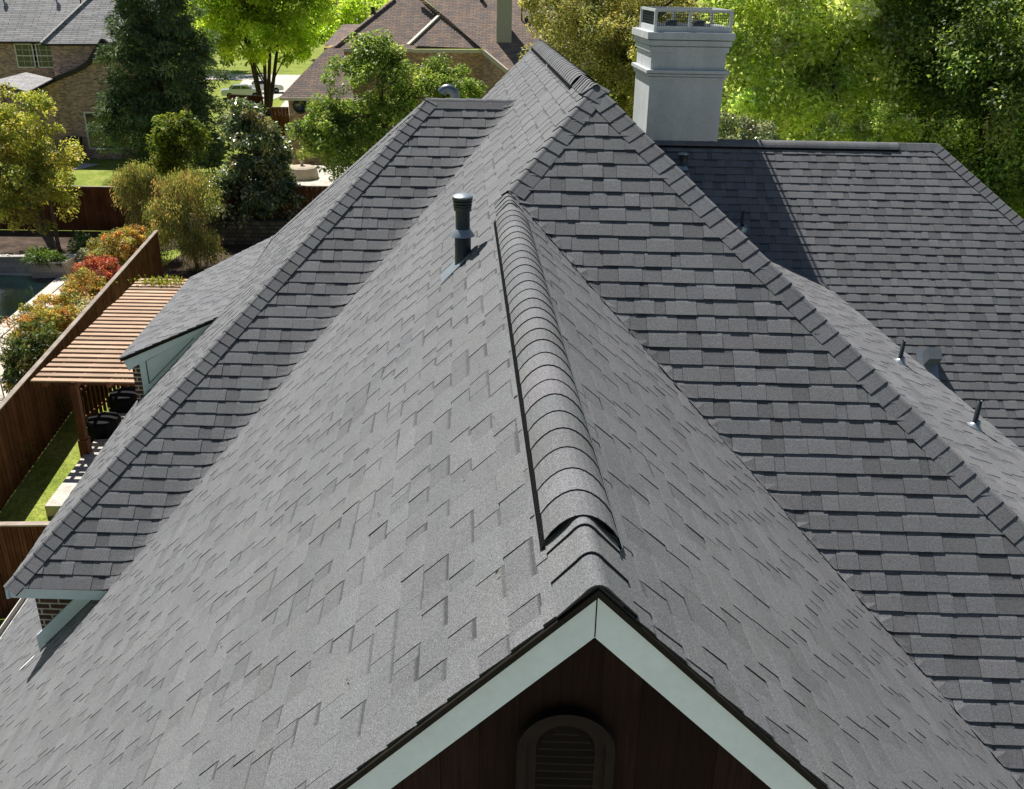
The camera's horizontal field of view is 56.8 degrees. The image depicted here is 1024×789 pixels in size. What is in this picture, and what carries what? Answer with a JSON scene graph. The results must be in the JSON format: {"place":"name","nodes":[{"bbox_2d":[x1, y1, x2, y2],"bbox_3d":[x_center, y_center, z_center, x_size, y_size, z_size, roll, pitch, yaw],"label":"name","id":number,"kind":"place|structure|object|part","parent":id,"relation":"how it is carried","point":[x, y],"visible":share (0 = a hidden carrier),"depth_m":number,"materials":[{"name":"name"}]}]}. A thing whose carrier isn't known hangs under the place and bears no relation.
{"place":"outdoors","nodes":[
{"label":"outdoors","id":0,"kind":"place"},
{"bbox_2d":[0,275,55,323],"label":"pool water","id":1,"kind":"structure","parent":0,"point":[15,290],"depth_m":41.66,"materials":[{"name":"teal liquid"}]},
{"bbox_2d":[45,413,126,516],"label":"patio","id":2,"kind":"structure","parent":0,"point":[57,499],"depth_m":25.73,"materials":[{"name":"concrete"}]},
{"bbox_2d":[87,411,121,443],"bbox_3d":[-12.161,1.035,28.283,1.060,0.850,1.044,1,24,0],"label":"covered grill","id":3,"kind":"object","parent":2,"relation":"on","point":[102,425],"visible":0.56,"depth_m":27.91,"materials":[{"name":"black fabric"}]},
{"bbox_2d":[30,274,187,456],"bbox_3d":[-11.871,-1.203,30.636,4.252,3.046,9.757,0,24,-3],"label":"pergola","id":4,"kind":"object","parent":2,"relation":"on","point":[117,330],"visible":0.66,"depth_m":28.27,"materials":[{"name":"brown wood"}]},
{"bbox_2d":[109,386,136,412],"bbox_3d":[-12.193,0.277,29.994,1.166,0.850,1.148,1,24,0],"label":"covered grill","id":5,"kind":"object","parent":2,"relation":"on","point":[123,400],"visible":0.52,"depth_m":29.55,"materials":[{"name":"black fabric"}]},
{"bbox_2d":[0,0,204,164],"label":"brick house","id":6,"kind":"structure","parent":0,"point":[50,47],"depth_m":69.63,"materials":[{"name":"brown brick"}]},
{"bbox_2d":[14,44,39,67],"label":"window","id":7,"kind":"structure","parent":6,"relation":"in","point":[23,52],"depth_m":71.56,"materials":[{"name":"white paint"}]},
{"bbox_2d":[31,44,53,67],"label":"window","id":8,"kind":"structure","parent":6,"relation":"in","point":[44,52],"depth_m":71.59,"materials":[{"name":"green glass"}]},
{"bbox_2d":[83,112,112,148],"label":"window","id":9,"kind":"structure","parent":6,"relation":"in","point":[88,116],"depth_m":70.07,"materials":[{"name":"green glass"}]},
{"bbox_2d":[110,125,132,148],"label":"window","id":10,"kind":"structure","parent":6,"relation":"in","point":[110,125],"depth_m":70.40,"materials":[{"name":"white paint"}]},
{"bbox_2d":[227,77,296,100],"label":"driveway","id":11,"kind":"structure","parent":0,"point":[286,84],"depth_m":121.52,"materials":[{"name":"concrete"}]},
{"bbox_2d":[221,84,262,97],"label":"parked car","id":12,"kind":"object","parent":11,"relation":"on","point":[242,89],"visible":0.56,"depth_m":105.12,"materials":[{"name":"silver metal"}]},
{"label":"window","id":13,"kind":"part","parent":12,"relation":"part of","materials":[{"name":"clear glass"}]},
{"bbox_2d":[247,79,283,92],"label":"parked car","id":14,"kind":"object","parent":11,"relation":"on","point":[278,87],"visible":0.44,"depth_m":110.39,"materials":[{"name":"white paint"}]},
{"bbox_2d":[187,165,347,228],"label":"neighbour patio","id":15,"kind":"structure","parent":0,"point":[322,179],"depth_m":58.59,"materials":[{"name":"concrete"}]},
{"bbox_2d":[289,161,318,180],"bbox_3d":[-13.150,-14.080,59.166,1.940,1.060,1.970,1,24,0],"label":"covered table","id":16,"kind":"object","parent":15,"relation":"on","point":[305,172],"visible":0.91,"depth_m":58.60,"materials":[{"name":"beige fabric"}]},
{"bbox_2d":[280,100,288,112],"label":"side path","id":17,"kind":"structure","parent":0,"point":[285,104],"depth_m":101.44,"materials":[{"name":"concrete"}]},
{"bbox_2d":[285,126,294,165],"bbox_3d":[-14.271,-15.986,61.343,1.070,2.750,0.639,1,24,0],"label":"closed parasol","id":18,"kind":"object","parent":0,"point":[286,134],"visible":0.3,"depth_m":61.05,"materials":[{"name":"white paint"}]},
{"bbox_2d":[279,48,353,165],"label":"garage","id":19,"kind":"structure","parent":0,"point":[302,88],"depth_m":67.69,"materials":[{"name":"orange brick"}]},
{"bbox_2d":[293,101,307,113],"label":"window","id":20,"kind":"structure","parent":19,"relation":"in","point":[299,106],"depth_m":67.53,"materials":[{"name":"black glass"}]},
{"bbox_2d":[205,74,595,79],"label":"road","id":21,"kind":"structure","parent":0,"point":[239,76],"depth_m":127.91,"materials":[{"name":"grey asphalt"}]},
{"bbox_2d":[324,0,583,147],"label":"brick house","id":22,"kind":"structure","parent":0,"point":[498,33],"depth_m":73.68,"materials":[{"name":"beige paint"}]},
{"bbox_2d":[0,0,1023,626],"bbox_3d":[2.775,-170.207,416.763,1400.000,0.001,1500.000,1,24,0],"label":"lawn","id":23,"kind":"structure","parent":0,"point":[48,472],"depth_m":29.61,"materials":[{"name":"green plant"}]},
{"bbox_2d":[0,521,49,618],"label":"wooden fence","id":24,"kind":"object","parent":23,"relation":"on","point":[18,539],"visible":0.27,"depth_m":19.93,"materials":[{"name":"red wood"}]},
{"bbox_2d":[0,320,62,392],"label":"photinia bush","id":25,"kind":"object","parent":23,"relation":"on","point":[26,353],"visible":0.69,"depth_m":30.85,"materials":[{"name":"green plant"}]},
{"bbox_2d":[1,302,78,371],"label":"photinia bush","id":26,"kind":"object","parent":23,"relation":"on","point":[53,314],"visible":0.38,"depth_m":32.87,"materials":[{"name":"orange plant"}]},
{"bbox_2d":[28,289,89,334],"bbox_3d":[-16.589,-2.751,35.172,2.488,2.451,3.056,1,24,0],"label":"photinia bush","id":27,"kind":"object","parent":23,"relation":"on","point":[69,296],"visible":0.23,"depth_m":34.86,"materials":[{"name":"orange plant"}]},
{"bbox_2d":[0,261,120,401],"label":"pool deck","id":28,"kind":"structure","parent":23,"relation":"on","point":[4,395],"depth_m":36.94,"materials":[{"name":"beige concrete"}]},
{"bbox_2d":[0,316,11,393],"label":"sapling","id":29,"kind":"object","parent":28,"relation":"on","point":[4,338],"visible":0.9,"depth_m":30.79,"materials":[{"name":"green plant"}]},
{"bbox_2d":[0,254,33,272],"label":"planter wall","id":30,"kind":"structure","parent":28,"relation":"on","point":[10,263],"depth_m":43.90,"materials":[{"name":"concrete"}]},
{"bbox_2d":[0,277,70,336],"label":"pool coping","id":31,"kind":"object","parent":28,"relation":"on","point":[54,286],"visible":0.54,"depth_m":41.28,"materials":[{"name":"concrete"}]},
{"bbox_2d":[28,254,77,277],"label":"planter wall","id":32,"kind":"structure","parent":28,"relation":"on","point":[45,271],"depth_m":43.28,"materials":[{"name":"concrete"}]},
{"bbox_2d":[20,244,70,268],"bbox_3d":[-21.524,-6.102,43.525,2.538,1.487,1.694,13,27,26],"label":"fern clump","id":33,"kind":"object","parent":32,"relation":"on","point":[49,255],"visible":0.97,"depth_m":43.13,"materials":[{"name":"green plant"}]},
{"bbox_2d":[75,248,92,263],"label":"silver plant","id":34,"kind":"object","parent":28,"relation":"on","point":[81,253],"visible":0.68,"depth_m":44.29,"materials":[{"name":"green plant"}]},
{"bbox_2d":[54,393,73,424],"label":"sparse shrub","id":35,"kind":"object","parent":23,"relation":"on","point":[62,407],"visible":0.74,"depth_m":29.25,"materials":[{"name":"green plant"}]},
{"bbox_2d":[63,136,83,157],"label":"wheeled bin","id":36,"kind":"object","parent":23,"relation":"on","point":[74,139],"visible":0.33,"depth_m":69.81,"materials":[{"name":"green plastic"}]},
{"bbox_2d":[55,163,98,170],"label":"bin pad","id":37,"kind":"object","parent":23,"relation":"on","point":[84,165],"visible":0.4,"depth_m":68.33,"materials":[{"name":"concrete"}]},
{"bbox_2d":[48,266,106,322],"bbox_3d":[-16.509,-3.033,35.714,2.215,2.498,5.916,-4,24,-11],"label":"photinia bush","id":38,"kind":"object","parent":23,"relation":"on","point":[95,284],"visible":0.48,"depth_m":36.62,"materials":[{"name":"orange plant"}]},
{"bbox_2d":[0,230,163,510],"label":"wooden fence","id":39,"kind":"object","parent":23,"relation":"on","point":[29,410],"visible":0.57,"depth_m":28.13,"materials":[{"name":"red wood"}]},
{"bbox_2d":[0,230,185,260],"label":"planting bed","id":40,"kind":"object","parent":23,"relation":"on","point":[16,242],"depth_m":49.26,"materials":[{"name":"soil"}]},
{"bbox_2d":[0,81,89,249],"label":"garden tree","id":41,"kind":"object","parent":40,"relation":"on","point":[32,175],"visible":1,"depth_m":45.82,"materials":[{"name":"green plant"}]},
{"bbox_2d":[67,230,102,260],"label":"flowering shrub","id":42,"kind":"object","parent":40,"relation":"on","point":[81,239],"visible":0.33,"depth_m":45.54,"materials":[{"name":"green plant"}]},
{"bbox_2d":[109,159,170,230],"bbox_3d":[-18.148,-9.215,46.474,2.814,4.926,2.362,1,24,0],"label":"weeping tree","id":43,"kind":"object","parent":40,"relation":"on","point":[129,183],"visible":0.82,"depth_m":45.69,"materials":[{"name":"green plant"}]},
{"bbox_2d":[69,254,121,293],"bbox_3d":[-17.142,-4.564,39.192,2.202,2.320,2.484,-11,26,-24],"label":"photinia bush","id":44,"kind":"object","parent":23,"relation":"on","point":[107,265],"visible":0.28,"depth_m":38.89,"materials":[{"name":"red plant"}]},
{"bbox_2d":[0,185,191,231],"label":"wooden fence","id":45,"kind":"object","parent":23,"relation":"on","point":[97,211],"visible":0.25,"depth_m":50.98,"materials":[{"name":"red wood"}]},
{"bbox_2d":[79,354,128,426],"bbox_3d":[-12.997,-0.405,30.703,0.110,1.500,3.669,4,24,6],"label":"picket screen","id":46,"kind":"object","parent":23,"relation":"on","point":[96,407],"visible":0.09,"depth_m":29.85,"materials":[{"name":"red wood"}]},
{"bbox_2d":[84,230,137,271],"bbox_3d":[-17.935,-6.067,42.443,2.268,2.582,2.706,1,24,0],"label":"photinia bush","id":47,"kind":"object","parent":23,"relation":"on","point":[124,246],"visible":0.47,"depth_m":42.05,"materials":[{"name":"orange plant"}]},
{"bbox_2d":[112,223,148,268],"bbox_3d":[-17.750,-6.732,44.147,1.978,2.475,2.659,1,24,0],"label":"photinia bush","id":48,"kind":"object","parent":23,"relation":"on","point":[135,233],"visible":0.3,"depth_m":43.70,"materials":[{"name":"yellow plant"}]},
{"bbox_2d":[84,0,239,175],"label":"cedar tree","id":49,"kind":"object","parent":23,"relation":"on","point":[145,42],"visible":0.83,"depth_m":61.00,"materials":[{"name":"green plant"}]},
{"bbox_2d":[145,108,217,179],"bbox_3d":[-18.456,-12.782,52.910,4.043,6.218,2.651,1,24,0],"label":"laurel shrub","id":50,"kind":"object","parent":23,"relation":"on","point":[172,141],"visible":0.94,"depth_m":51.92,"materials":[{"name":"green plant"}]},
{"bbox_2d":[162,245,250,284],"bbox_3d":[-12.400,-6.209,45.678,9.000,0.001,7.400,1,24,0],"label":"planting bed","id":51,"kind":"object","parent":23,"relation":"on","point":[172,268],"depth_m":45.60,"materials":[{"name":"soil"}]},
{"bbox_2d":[137,164,229,272],"bbox_3d":[-15.295,-8.047,44.348,3.524,5.177,3.802,20,30,37],"label":"weeping tree","id":52,"kind":"object","parent":51,"relation":"on","point":[175,204],"visible":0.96,"depth_m":44.02,"materials":[{"name":"green plant"}]},
{"bbox_2d":[168,4,252,67],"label":"distant tree","id":53,"kind":"object","parent":23,"relation":"on","point":[227,63],"visible":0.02,"depth_m":129.86,"materials":[{"name":"green plant"}]},
{"bbox_2d":[191,219,290,244],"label":"stone wall","id":54,"kind":"structure","parent":23,"relation":"on","point":[254,231],"depth_m":48.80,"materials":[{"name":"grey stone"}]},
{"bbox_2d":[229,94,263,119],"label":"wooden fence","id":55,"kind":"object","parent":23,"relation":"on","point":[256,98],"visible":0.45,"depth_m":90.40,"materials":[{"name":"red wood"}]},
{"bbox_2d":[202,97,306,230],"bbox_3d":[-13.360,-11.601,49.023,5.992,7.355,4.802,1,24,0],"label":"magnolia tree","id":56,"kind":"object","parent":23,"relation":"on","point":[255,169],"visible":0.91,"depth_m":48.02,"materials":[{"name":"green plant"}]},
{"bbox_2d":[191,184,328,218],"bbox_3d":[-11.140,-9.918,48.855,10.692,1.756,0.180,0,24,-1],"label":"wooden fence","id":57,"kind":"object","parent":23,"relation":"on","point":[308,192],"visible":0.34,"depth_m":48.75,"materials":[{"name":"red wood"}]},
{"bbox_2d":[183,0,340,115],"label":"maple tree","id":58,"kind":"object","parent":23,"relation":"on","point":[241,19],"visible":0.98,"depth_m":88.94,"materials":[{"name":"green plant"}]},
{"bbox_2d":[271,107,290,136],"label":"wooden fence","id":59,"kind":"object","parent":23,"relation":"on","point":[277,115],"visible":0.51,"depth_m":80.04,"materials":[{"name":"red wood"}]},
{"bbox_2d":[299,0,375,45],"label":"distant tree","id":60,"kind":"object","parent":23,"relation":"on","point":[325,21],"visible":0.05,"depth_m":152.89,"materials":[{"name":"green plant"}]},
{"bbox_2d":[315,0,389,38],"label":"distant tree","id":61,"kind":"object","parent":23,"relation":"on","point":[348,11],"visible":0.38,"depth_m":136.90,"materials":[{"name":"green plant"}]},
{"bbox_2d":[284,27,488,182],"bbox_3d":[-7.015,-15.867,55.213,12.446,10.371,5.671,-4,24,-11],"label":"garden tree","id":62,"kind":"object","parent":23,"relation":"on","point":[326,128],"visible":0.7,"depth_m":54.08,"materials":[{"name":"green plant"}]},
{"bbox_2d":[0,6,1023,788],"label":"roofed house","id":63,"kind":"structure","parent":23,"relation":"on","point":[724,438],"depth_m":7.38,"materials":[{"name":"grey"}]},
{"bbox_2d":[518,0,779,126],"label":"live oak tree","id":64,"kind":"object","parent":23,"relation":"on","point":[581,17],"visible":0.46,"depth_m":42.67,"materials":[{"name":"green plant"}]},
{"bbox_2d":[584,0,748,118],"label":"background tree","id":65,"kind":"object","parent":23,"relation":"on","point":[685,5],"depth_m":73.74,"materials":[{"name":"green plant"}]},
{"bbox_2d":[718,109,779,139],"bbox_3d":[5.708,-2.592,26.067,2.423,10.012,2.329,1,24,0],"label":"holly shrub","id":66,"kind":"object","parent":23,"relation":"on","point":[750,132],"visible":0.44,"depth_m":24.10,"materials":[{"name":"green plant"}]},
{"bbox_2d":[704,4,839,140],"bbox_3d":[15.354,-19.335,58.899,13.947,15.442,8.875,1,24,0],"label":"background tree","id":67,"kind":"object","parent":23,"relation":"on","point":[786,137],"depth_m":57.98,"materials":[{"name":"green plant"}]},
{"bbox_2d":[692,0,942,141],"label":"spring tree","id":68,"kind":"object","parent":23,"relation":"on","point":[807,86],"visible":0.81,"depth_m":29.88,"materials":[{"name":"green plant"}]},
{"bbox_2d":[802,110,867,141],"bbox_3d":[9.693,-4.151,30.300,2.058,9.553,1.418,6,24,12],"label":"young tree","id":69,"kind":"object","parent":23,"relation":"on","point":[828,129],"visible":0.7,"depth_m":28.54,"materials":[{"name":"green plant"}]},
{"bbox_2d":[855,99,926,142],"bbox_3d":[11.393,-4.313,30.299,2.208,9.905,1.317,1,24,0],"label":"young tree","id":70,"kind":"object","parent":23,"relation":"on","point":[869,124],"visible":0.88,"depth_m":28.41,"materials":[{"name":"green plant"}]},
{"bbox_2d":[770,3,1020,177],"bbox_3d":[24.788,-17.977,55.580,18.585,14.873,9.334,1,24,0],"label":"background tree","id":71,"kind":"object","parent":23,"relation":"on","point":[970,144],"visible":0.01,"depth_m":54.48,"materials":[{"name":"green plant"}]},
{"bbox_2d":[859,0,1023,218],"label":"oak tree","id":72,"kind":"object","parent":23,"relation":"on","point":[970,63],"visible":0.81,"depth_m":28.46,"materials":[{"name":"green plant"}]}
]}

